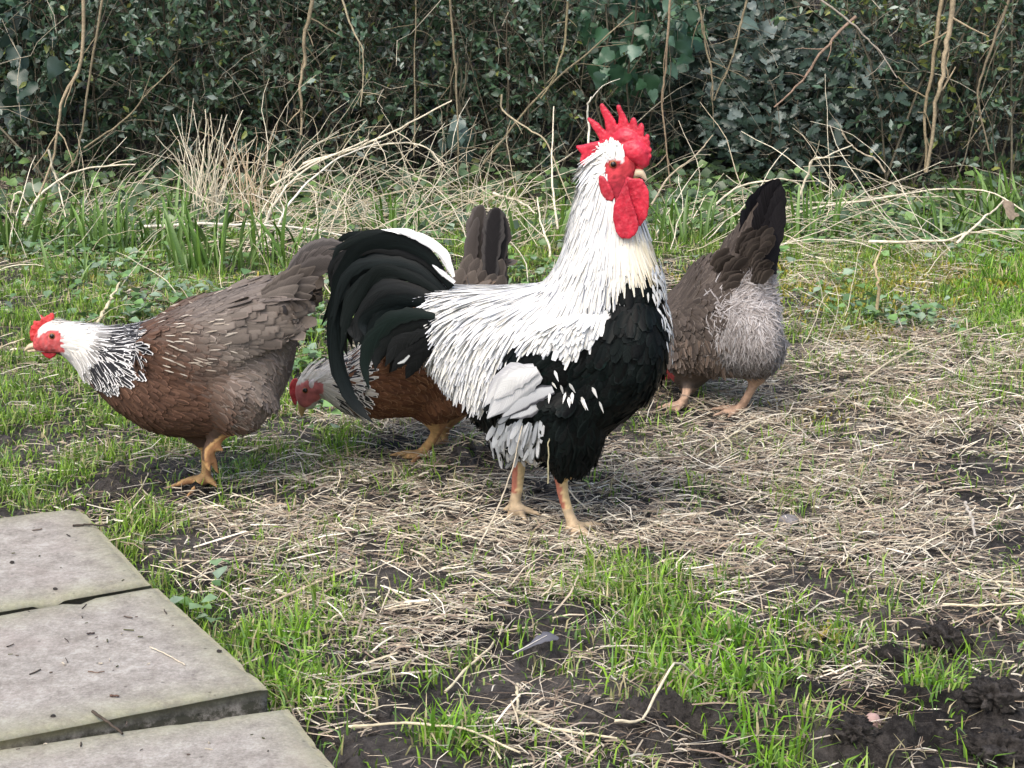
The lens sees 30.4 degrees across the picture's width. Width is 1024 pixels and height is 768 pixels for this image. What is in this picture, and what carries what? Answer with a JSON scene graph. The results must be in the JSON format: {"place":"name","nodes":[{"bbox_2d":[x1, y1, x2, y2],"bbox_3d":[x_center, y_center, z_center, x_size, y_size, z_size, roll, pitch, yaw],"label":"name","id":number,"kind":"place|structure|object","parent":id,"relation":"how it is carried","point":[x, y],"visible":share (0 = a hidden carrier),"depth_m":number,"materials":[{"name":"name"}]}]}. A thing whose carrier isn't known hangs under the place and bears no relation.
{"place":"outdoors","nodes":[
{"label":"outdoors","id":0,"kind":"place"},
{"bbox_2d":[0,0,1023,767],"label":"ground","id":1,"kind":"structure","parent":0,"point":[878,750],"depth_m":2.88,"materials":[{"name":"soil"}]},
{"bbox_2d":[0,190,51,258],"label":"strap leaf plant","id":2,"kind":"object","parent":1,"relation":"on","point":[4,236],"visible":0.88,"depth_m":5.19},
{"bbox_2d":[0,189,81,249],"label":"strap leaf plant","id":3,"kind":"object","parent":1,"relation":"on","point":[70,225],"visible":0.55,"depth_m":5.31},
{"bbox_2d":[0,0,92,176],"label":"ivy","id":4,"kind":"object","parent":1,"relation":"on","point":[56,66],"visible":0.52,"depth_m":6.06,"materials":[{"name":"green plant"}]},
{"bbox_2d":[32,0,85,204],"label":"bare stem","id":5,"kind":"object","parent":1,"relation":"on","point":[70,84],"visible":0.89,"depth_m":5.72,"materials":[{"name":"brown plant"}]},
{"bbox_2d":[47,149,79,217],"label":"dead stalk","id":6,"kind":"object","parent":1,"relation":"on","point":[51,165],"visible":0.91,"depth_m":5.63,"materials":[{"name":"plant"}]},
{"bbox_2d":[0,0,149,175],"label":"privet shrub","id":7,"kind":"object","parent":1,"relation":"on","point":[2,60],"visible":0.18,"depth_m":6.28,"materials":[{"name":"green plant"}]},
{"bbox_2d":[35,234,114,283],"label":"strap leaf plant","id":8,"kind":"object","parent":1,"relation":"on","point":[84,266],"visible":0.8,"depth_m":4.81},
{"bbox_2d":[46,0,103,186],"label":"bare stem","id":9,"kind":"object","parent":1,"relation":"on","point":[93,52],"visible":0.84,"depth_m":5.79,"materials":[{"name":"brown plant"}]},
{"bbox_2d":[0,510,150,615],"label":"paving slab","id":10,"kind":"structure","parent":1,"relation":"on","point":[92,562],"depth_m":2.71,"materials":[{"name":"concrete"}]},
{"bbox_2d":[23,159,134,225],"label":"dead stalk","id":11,"kind":"object","parent":1,"relation":"on","point":[42,192],"visible":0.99,"depth_m":5.47,"materials":[{"name":"plant"}]},
{"bbox_2d":[33,187,160,257],"bbox_3d":[-1.132,-0.451,5.202,0.367,0.200,0.177,0,15,0],"label":"strap leaf plant","id":12,"kind":"object","parent":1,"relation":"on","point":[103,232],"visible":0.81,"depth_m":5.18,"materials":[{"name":"plant"}]},
{"bbox_2d":[96,282,119,323],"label":"dead stalk","id":13,"kind":"object","parent":1,"relation":"on","point":[103,311],"visible":0.95,"depth_m":4.33,"materials":[{"name":"plant"}]},
{"bbox_2d":[83,60,178,148],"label":"bare stem","id":14,"kind":"object","parent":1,"relation":"on","point":[112,129],"visible":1,"depth_m":5.83,"materials":[{"name":"brown plant"}]},
{"bbox_2d":[0,588,267,749],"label":"paving slab","id":15,"kind":"structure","parent":1,"relation":"on","point":[207,682],"depth_m":2.33,"materials":[{"name":"concrete"}]},
{"bbox_2d":[82,191,211,256],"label":"strap leaf plant","id":16,"kind":"object","parent":1,"relation":"on","point":[125,239],"visible":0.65,"depth_m":5.19,"materials":[{"name":"plant"}]},
{"bbox_2d":[0,0,315,196],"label":"privet shrub","id":17,"kind":"object","parent":1,"relation":"on","point":[45,54],"visible":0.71,"depth_m":6.10,"materials":[{"name":"green plant"}]},
{"bbox_2d":[0,709,333,767],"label":"paving slab","id":18,"kind":"structure","parent":1,"relation":"on","point":[287,742],"depth_m":2.16,"materials":[{"name":"concrete"}]},
{"bbox_2d":[91,710,123,734],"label":"twig","id":19,"kind":"object","parent":18,"relation":"on","point":[95,713],"visible":1,"depth_m":2.20,"materials":[{"name":"wood"}]},
{"bbox_2d":[6,528,268,754],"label":"paving litter","id":20,"kind":"object","parent":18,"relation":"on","point":[97,646],"visible":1,"depth_m":2.41,"materials":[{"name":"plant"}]},
{"bbox_2d":[24,237,342,495],"bbox_3d":[-0.540,-0.031,3.149,0.547,0.442,0.251,0,15,0],"label":"hen","id":21,"kind":"object","parent":1,"relation":"on","point":[207,374],"visible":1,"depth_m":3.06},
{"bbox_2d":[138,172,237,232],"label":"strap leaf plant","id":22,"kind":"object","parent":1,"relation":"on","point":[170,207],"visible":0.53,"depth_m":5.53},
{"bbox_2d":[28,0,374,181],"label":"privet shrub","id":23,"kind":"object","parent":1,"relation":"on","point":[175,32],"visible":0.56,"depth_m":6.14,"materials":[{"name":"green plant"}]},
{"bbox_2d":[198,0,216,165],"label":"stem","id":24,"kind":"object","parent":1,"relation":"on","point":[211,8],"visible":0.21,"depth_m":6.46,"materials":[{"name":"brown plant"}]},
{"bbox_2d":[154,191,277,277],"bbox_3d":[-0.768,-0.392,4.921,0.334,0.228,0.225,0,15,0],"label":"strap leaf plant","id":25,"kind":"object","parent":1,"relation":"on","point":[179,251],"visible":0.89,"depth_m":4.91,"materials":[{"name":"plant"}]},
{"bbox_2d":[217,196,334,272],"bbox_3d":[-0.624,-0.392,4.967,0.351,0.206,0.150,-3,15,-11],"label":"strap leaf plant","id":26,"kind":"object","parent":1,"relation":"on","point":[280,251],"visible":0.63,"depth_m":4.98,"materials":[{"name":"plant"}]},
{"bbox_2d":[262,565,360,608],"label":"straw stem","id":27,"kind":"object","parent":1,"relation":"on","point":[316,582],"visible":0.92,"depth_m":2.71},
{"bbox_2d":[256,139,368,243],"bbox_3d":[-0.672,-0.509,5.359,0.221,0.328,0.601,10,18,32],"label":"dead stalk","id":28,"kind":"object","parent":1,"relation":"on","point":[280,195],"visible":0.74,"depth_m":5.39,"materials":[{"name":"plant"}]},
{"bbox_2d":[287,0,342,134],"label":"bare stem","id":29,"kind":"object","parent":1,"relation":"on","point":[305,31],"visible":1,"depth_m":5.85,"materials":[{"name":"brown plant"}]},
{"bbox_2d":[251,141,386,254],"bbox_3d":[-0.626,-0.506,5.360,0.200,0.321,0.626,11,18,34],"label":"dead stalk","id":30,"kind":"object","parent":1,"relation":"on","point":[302,187],"visible":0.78,"depth_m":5.37,"materials":[{"name":"plant"}]},
{"bbox_2d":[187,0,479,187],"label":"privet shrub","id":31,"kind":"object","parent":1,"relation":"on","point":[379,11],"visible":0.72,"depth_m":6.10,"materials":[{"name":"green plant"}]},
{"bbox_2d":[341,0,385,113],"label":"bare stem","id":32,"kind":"object","parent":1,"relation":"on","point":[350,24],"visible":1,"depth_m":5.63,"materials":[{"name":"brown plant"}]},
{"bbox_2d":[270,132,460,196],"bbox_3d":[-0.425,-0.636,5.498,0.553,0.205,0.132,-1,15,-2],"label":"dead stalk","id":33,"kind":"object","parent":1,"relation":"on","point":[317,160],"visible":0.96,"depth_m":5.50,"materials":[{"name":"plant"}]},
{"bbox_2d":[303,100,451,166],"bbox_3d":[-0.394,-0.721,5.451,0.440,0.190,0.104,0,15,0],"label":"dead stalk","id":34,"kind":"object","parent":1,"relation":"on","point":[352,149],"visible":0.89,"depth_m":5.48,"materials":[{"name":"plant"}]},
{"bbox_2d":[337,182,439,230],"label":"strap leaf plant","id":35,"kind":"object","parent":1,"relation":"on","point":[392,216],"visible":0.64,"depth_m":5.36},
{"bbox_2d":[289,205,516,463],"bbox_3d":[-0.194,-0.094,3.340,0.409,0.463,0.233,0,15,0],"label":"hen","id":36,"kind":"object","parent":1,"relation":"on","point":[420,396],"visible":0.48,"depth_m":3.27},
{"bbox_2d":[383,0,444,155],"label":"bare stem","id":37,"kind":"object","parent":1,"relation":"on","point":[414,79],"visible":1,"depth_m":5.80,"materials":[{"name":"brown plant"}]},
{"bbox_2d":[335,721,520,753],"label":"straw stem","id":38,"kind":"object","parent":1,"relation":"on","point":[418,723],"visible":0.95,"depth_m":2.25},
{"bbox_2d":[438,48,478,185],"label":"ivy","id":39,"kind":"object","parent":1,"relation":"on","point":[464,141],"visible":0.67,"depth_m":6.04,"materials":[{"name":"green plant"}]},
{"bbox_2d":[439,0,488,175],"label":"bare stem","id":40,"kind":"object","parent":1,"relation":"on","point":[452,30],"visible":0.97,"depth_m":5.77,"materials":[{"name":"brown plant"}]},
{"bbox_2d":[444,622,503,692],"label":"straw stem","id":41,"kind":"object","parent":1,"relation":"on","point":[463,671],"visible":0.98,"depth_m":2.44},
{"bbox_2d":[321,103,673,544],"bbox_3d":[-0.033,-0.112,2.996,0.629,0.681,0.241,7,16,24],"label":"rooster","id":42,"kind":"object","parent":1,"relation":"on","point":[568,355],"visible":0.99,"depth_m":2.90},
{"bbox_2d":[478,426,522,544],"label":"dead stalk","id":43,"kind":"object","parent":1,"relation":"on","point":[484,535],"visible":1,"depth_m":2.91,"materials":[{"name":"plant"}]},
{"bbox_2d":[299,0,717,187],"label":"privet shrub","id":44,"kind":"object","parent":1,"relation":"on","point":[510,74],"visible":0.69,"depth_m":6.13,"materials":[{"name":"green plant"}]},
{"bbox_2d":[691,0,747,123],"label":"bare stem","id":45,"kind":"object","parent":44,"relation":"attached to","point":[703,33],"visible":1,"depth_m":5.73,"materials":[{"name":"brown plant"}]},
{"bbox_2d":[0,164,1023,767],"bbox_3d":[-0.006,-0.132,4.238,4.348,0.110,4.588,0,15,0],"label":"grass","id":46,"kind":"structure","parent":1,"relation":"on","point":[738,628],"depth_m":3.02,"materials":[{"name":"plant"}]},
{"bbox_2d":[0,127,1023,249],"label":"ground ivy","id":47,"kind":"object","parent":1,"relation":"on","point":[708,175],"visible":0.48,"depth_m":5.93,"materials":[{"name":"green plant"}]},
{"bbox_2d":[144,211,341,235],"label":"dead stalk","id":48,"kind":"object","parent":47,"relation":"on","point":[211,223],"visible":0.6,"depth_m":5.21,"materials":[{"name":"plant"}]},
{"bbox_2d":[0,75,1023,360],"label":"dry stalks","id":49,"kind":"object","parent":1,"relation":"on","point":[214,189],"visible":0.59,"depth_m":5.52,"materials":[{"name":"plant"}]},
{"bbox_2d":[0,179,1023,648],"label":"ground cover","id":50,"kind":"object","parent":1,"relation":"on","point":[912,309],"visible":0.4,"depth_m":4.93,"materials":[{"name":"green plant"}]},
{"bbox_2d":[0,0,1023,202],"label":"twig tangle","id":51,"kind":"object","parent":1,"relation":"on","point":[579,108],"visible":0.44,"depth_m":6.10,"materials":[{"name":"brown plant"}]},
{"bbox_2d":[0,295,1023,767],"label":"soil crumbs","id":52,"kind":"object","parent":1,"relation":"on","point":[892,649],"visible":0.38,"depth_m":2.58,"materials":[{"name":"soil"}]},
{"bbox_2d":[0,0,1023,144],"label":"undergrowth","id":53,"kind":"object","parent":1,"relation":"on","point":[793,20],"visible":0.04,"depth_m":7.15,"materials":[{"name":"green plant"}]},
{"bbox_2d":[0,164,1023,767],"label":"straw","id":54,"kind":"object","parent":1,"relation":"on","point":[874,528],"depth_m":3.05,"materials":[{"name":"plant"}]},
{"bbox_2d":[486,192,572,246],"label":"strap leaf plant","id":55,"kind":"object","parent":1,"relation":"on","point":[563,221],"visible":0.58,"depth_m":5.30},
{"bbox_2d":[516,197,552,261],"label":"dead stalk","id":56,"kind":"object","parent":1,"relation":"on","point":[545,236],"visible":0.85,"depth_m":5.14,"materials":[{"name":"plant"}]},
{"bbox_2d":[46,229,1023,654],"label":"moss","id":57,"kind":"object","parent":1,"relation":"on","point":[856,289],"visible":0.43,"depth_m":4.74,"materials":[{"name":"green plant"}]},
{"bbox_2d":[512,632,558,654],"bbox_3d":[0.032,0.336,2.441,0.020,0.014,0.074,13,20,41],"label":"fallen feather","id":58,"kind":"object","parent":1,"relation":"on","point":[543,637],"visible":1,"depth_m":2.45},
{"bbox_2d":[500,94,573,203],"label":"bare stem","id":59,"kind":"object","parent":1,"relation":"on","point":[514,120],"visible":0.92,"depth_m":5.74,"materials":[{"name":"brown plant"}]},
{"bbox_2d":[544,106,559,229],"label":"dead stalk","id":60,"kind":"object","parent":1,"relation":"on","point":[555,211],"visible":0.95,"depth_m":5.45,"materials":[{"name":"plant"}]},
{"bbox_2d":[540,0,576,97],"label":"bare stem","id":61,"kind":"object","parent":1,"relation":"on","point":[565,37],"visible":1,"depth_m":5.77,"materials":[{"name":"brown plant"}]},
{"bbox_2d":[483,12,648,163],"bbox_3d":[0.165,-0.917,5.867,0.525,0.483,0.075,3,15,12],"label":"bare stem","id":62,"kind":"object","parent":1,"relation":"on","point":[530,104],"visible":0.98,"depth_m":5.83,"materials":[{"name":"brown plant"}]},
{"bbox_2d":[516,709,616,738],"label":"straw stem","id":63,"kind":"object","parent":1,"relation":"on","point":[567,730],"visible":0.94,"depth_m":2.26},
{"bbox_2d":[586,79,618,142],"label":"dead stalk","id":64,"kind":"object","parent":1,"relation":"on","point":[588,135],"visible":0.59,"depth_m":5.60,"materials":[{"name":"plant"}]},
{"bbox_2d":[493,0,765,162],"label":"privet shrub","id":65,"kind":"object","parent":1,"relation":"on","point":[565,93],"visible":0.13,"depth_m":6.56,"materials":[{"name":"green plant"}]},
{"bbox_2d":[576,0,707,177],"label":"ivy","id":66,"kind":"object","parent":1,"relation":"on","point":[651,81],"visible":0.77,"depth_m":5.95,"materials":[{"name":"green plant"}]},
{"bbox_2d":[619,713,672,735],"bbox_3d":[0.163,0.420,2.296,0.067,0.040,0.045,0,15,0],"label":"soil clod","id":67,"kind":"object","parent":1,"relation":"on","point":[632,727],"visible":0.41,"depth_m":2.29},
{"bbox_2d":[614,662,696,723],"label":"straw stem","id":68,"kind":"object","parent":1,"relation":"on","point":[654,695],"visible":0.98,"depth_m":2.27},
{"bbox_2d":[645,0,681,183],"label":"bare stem","id":69,"kind":"object","parent":1,"relation":"on","point":[666,50],"visible":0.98,"depth_m":5.70,"materials":[{"name":"brown plant"}]},
{"bbox_2d":[670,728,691,745],"bbox_3d":[0.197,0.431,2.274,0.043,0.030,0.036,5,16,17],"label":"soil clod","id":70,"kind":"object","parent":1,"relation":"on","point":[678,736],"visible":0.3,"depth_m":2.27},
{"bbox_2d":[650,135,712,205],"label":"dead stalk","id":71,"kind":"object","parent":1,"relation":"on","point":[669,176],"visible":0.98,"depth_m":5.64,"materials":[{"name":"plant"}]},
{"bbox_2d":[645,189,719,247],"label":"strap leaf plant","id":72,"kind":"object","parent":1,"relation":"on","point":[683,231],"visible":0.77,"depth_m":5.28,"materials":[{"name":"plant"}]},
{"bbox_2d":[681,737,729,761],"bbox_3d":[0.225,0.439,2.230,0.061,0.041,0.058,-10,18,-32],"label":"soil clod","id":73,"kind":"object","parent":1,"relation":"on","point":[714,747],"visible":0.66,"depth_m":2.22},
{"bbox_2d":[664,190,749,242],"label":"strap leaf plant","id":74,"kind":"object","parent":1,"relation":"on","point":[735,218],"visible":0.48,"depth_m":5.35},
{"bbox_2d":[699,0,747,100],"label":"bare stem","id":75,"kind":"object","parent":1,"relation":"on","point":[740,25],"visible":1,"depth_m":5.77,"materials":[{"name":"brown plant"}]},
{"bbox_2d":[657,178,791,417],"bbox_3d":[0.374,-0.186,3.665,0.215,0.473,0.436,-11,19,-36],"label":"hen","id":76,"kind":"object","parent":1,"relation":"on","point":[723,304],"visible":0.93,"depth_m":3.56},
{"bbox_2d":[725,0,790,157],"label":"ivy","id":77,"kind":"object","parent":1,"relation":"on","point":[766,26],"visible":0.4,"depth_m":6.22,"materials":[{"name":"green plant"}]},
{"bbox_2d":[706,173,825,213],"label":"dead stalk","id":78,"kind":"object","parent":1,"relation":"on","point":[728,193],"visible":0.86,"depth_m":5.53,"materials":[{"name":"plant"}]},
{"bbox_2d":[621,0,950,190],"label":"holly bush","id":79,"kind":"object","parent":1,"relation":"on","point":[735,120],"visible":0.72,"depth_m":6.11,"materials":[{"name":"green plant"}]},
{"bbox_2d":[778,514,798,525],"bbox_3d":[0.446,0.220,3.038,0.034,0.019,0.029,0,15,0],"label":"pebble","id":80,"kind":"object","parent":1,"relation":"on","point":[789,519],"visible":0.76,"depth_m":3.03,"materials":[{"name":"stone"}]},
{"bbox_2d":[774,16,856,107],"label":"bare stem","id":81,"kind":"object","parent":1,"relation":"on","point":[843,27],"visible":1,"depth_m":5.68,"materials":[{"name":"brown plant"}]},
{"bbox_2d":[784,182,847,243],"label":"strap leaf plant","id":82,"kind":"object","parent":1,"relation":"on","point":[838,210],"visible":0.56,"depth_m":5.37,"materials":[{"name":"plant"}]},
{"bbox_2d":[787,167,854,220],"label":"strap leaf plant","id":83,"kind":"object","parent":1,"relation":"on","point":[819,196],"visible":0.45,"depth_m":5.67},
{"bbox_2d":[800,140,851,196],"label":"dead stalk","id":84,"kind":"object","parent":1,"relation":"on","point":[809,166],"visible":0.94,"depth_m":5.52,"materials":[{"name":"plant"}]},
{"bbox_2d":[828,712,882,745],"bbox_3d":[0.401,0.408,2.222,0.063,0.041,0.048,-6,16,-21],"label":"soil clod","id":85,"kind":"object","parent":1,"relation":"on","point":[863,729],"visible":0.98,"depth_m":2.21,"materials":[{"name":"soil"}]},
{"bbox_2d":[829,111,885,171],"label":"dead stalk","id":86,"kind":"object","parent":1,"relation":"on","point":[873,157],"visible":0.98,"depth_m":5.71,"materials":[{"name":"plant"}]},
{"bbox_2d":[819,0,900,77],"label":"bare stem","id":87,"kind":"object","parent":1,"relation":"on","point":[847,20],"visible":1,"depth_m":5.63,"materials":[{"name":"brown plant"}]},
{"bbox_2d":[866,713,880,727],"bbox_3d":[0.437,0.412,2.287,0.022,0.026,0.019,0,15,0],"label":"pebble","id":88,"kind":"object","parent":1,"relation":"on","point":[872,717],"visible":0.48,"depth_m":2.28,"materials":[{"name":"stone"}]},
{"bbox_2d":[873,245,882,309],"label":"dead stalk","id":89,"kind":"object","parent":1,"relation":"on","point":[878,290],"visible":1,"depth_m":4.34,"materials":[{"name":"plant"}]},
{"bbox_2d":[771,0,1023,193],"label":"privet shrub","id":90,"kind":"object","parent":1,"relation":"on","point":[941,137],"visible":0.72,"depth_m":6.05,"materials":[{"name":"green plant"}]},
{"bbox_2d":[786,183,1023,217],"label":"dead stalk","id":91,"kind":"object","parent":1,"relation":"on","point":[861,200],"visible":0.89,"depth_m":5.46,"materials":[{"name":"plant"}]},
{"bbox_2d":[897,0,943,171],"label":"bare stem","id":92,"kind":"object","parent":1,"relation":"on","point":[937,29],"visible":0.93,"depth_m":5.80,"materials":[{"name":"brown plant"}]},
{"bbox_2d":[895,182,974,242],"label":"strap leaf plant","id":93,"kind":"object","parent":1,"relation":"on","point":[934,216],"visible":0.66,"depth_m":5.37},
{"bbox_2d":[868,228,1023,244],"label":"dead stalk","id":94,"kind":"object","parent":1,"relation":"on","point":[904,242],"visible":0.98,"depth_m":5.07,"materials":[{"name":"plant"}]},
{"bbox_2d":[918,619,974,656],"bbox_3d":[0.580,0.341,2.522,0.066,0.046,0.057,-6,16,-22],"label":"soil clod","id":95,"kind":"object","parent":1,"relation":"on","point":[943,629],"visible":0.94,"depth_m":2.51,"materials":[{"name":"soil"}]},
{"bbox_2d":[878,0,1023,191],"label":"privet shrub","id":96,"kind":"object","parent":1,"relation":"on","point":[994,105],"visible":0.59,"depth_m":6.12,"materials":[{"name":"green plant"}]},
{"bbox_2d":[919,0,988,171],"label":"bare stem","id":97,"kind":"object","parent":1,"relation":"on","point":[946,50],"visible":1,"depth_m":5.72,"materials":[{"name":"brown plant"}]},
{"bbox_2d":[964,501,976,537],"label":"straw stem","id":98,"kind":"object","parent":1,"relation":"on","point":[966,506],"visible":0.99,"depth_m":3.01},
{"bbox_2d":[932,159,1022,230],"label":"strap leaf plant","id":99,"kind":"object","parent":1,"relation":"on","point":[1005,189],"visible":0.63,"depth_m":5.54,"materials":[{"name":"plant"}]},
{"bbox_2d":[955,200,1003,244],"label":"dead stalk","id":100,"kind":"object","parent":1,"relation":"on","point":[970,230],"visible":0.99,"depth_m":5.12,"materials":[{"name":"plant"}]},
{"bbox_2d":[1002,199,1018,219],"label":"dead leaf","id":101,"kind":"object","parent":100,"relation":"on","point":[1011,213],"visible":1,"depth_m":5.25,"materials":[{"name":"plant"}]},
{"bbox_2d":[942,602,1023,606],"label":"straw stem","id":102,"kind":"object","parent":1,"relation":"on","point":[983,605],"visible":1,"depth_m":2.64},
{"bbox_2d":[964,0,1009,151],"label":"bare stem","id":103,"kind":"object","parent":1,"relation":"on","point":[1001,18],"visible":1,"depth_m":5.75,"materials":[{"name":"brown plant"}]},
{"bbox_2d":[960,727,1023,767],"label":"soil clod","id":104,"kind":"object","parent":1,"relation":"on","point":[986,744],"visible":0.98,"depth_m":2.20,"materials":[{"name":"soil"}]},
{"bbox_2d":[961,674,1023,714],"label":"soil clod","id":105,"kind":"object","parent":1,"relation":"on","point":[986,693],"visible":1,"depth_m":2.29,"materials":[{"name":"soil"}]},
{"bbox_2d":[962,160,1023,230],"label":"strap leaf plant","id":106,"kind":"object","parent":1,"relation":"on","point":[991,207],"visible":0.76,"depth_m":5.54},
{"bbox_2d":[975,613,1013,631],"bbox_3d":[0.666,0.335,2.593,0.059,0.035,0.044,0,15,0],"label":"soil clod","id":107,"kind":"object","parent":1,"relation":"on","point":[985,619],"visible":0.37,"depth_m":2.59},
{"bbox_2d":[987,616,1002,632],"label":"straw stem","id":108,"kind":"object","parent":1,"relation":"on","point":[997,618],"visible":0.94,"depth_m":2.54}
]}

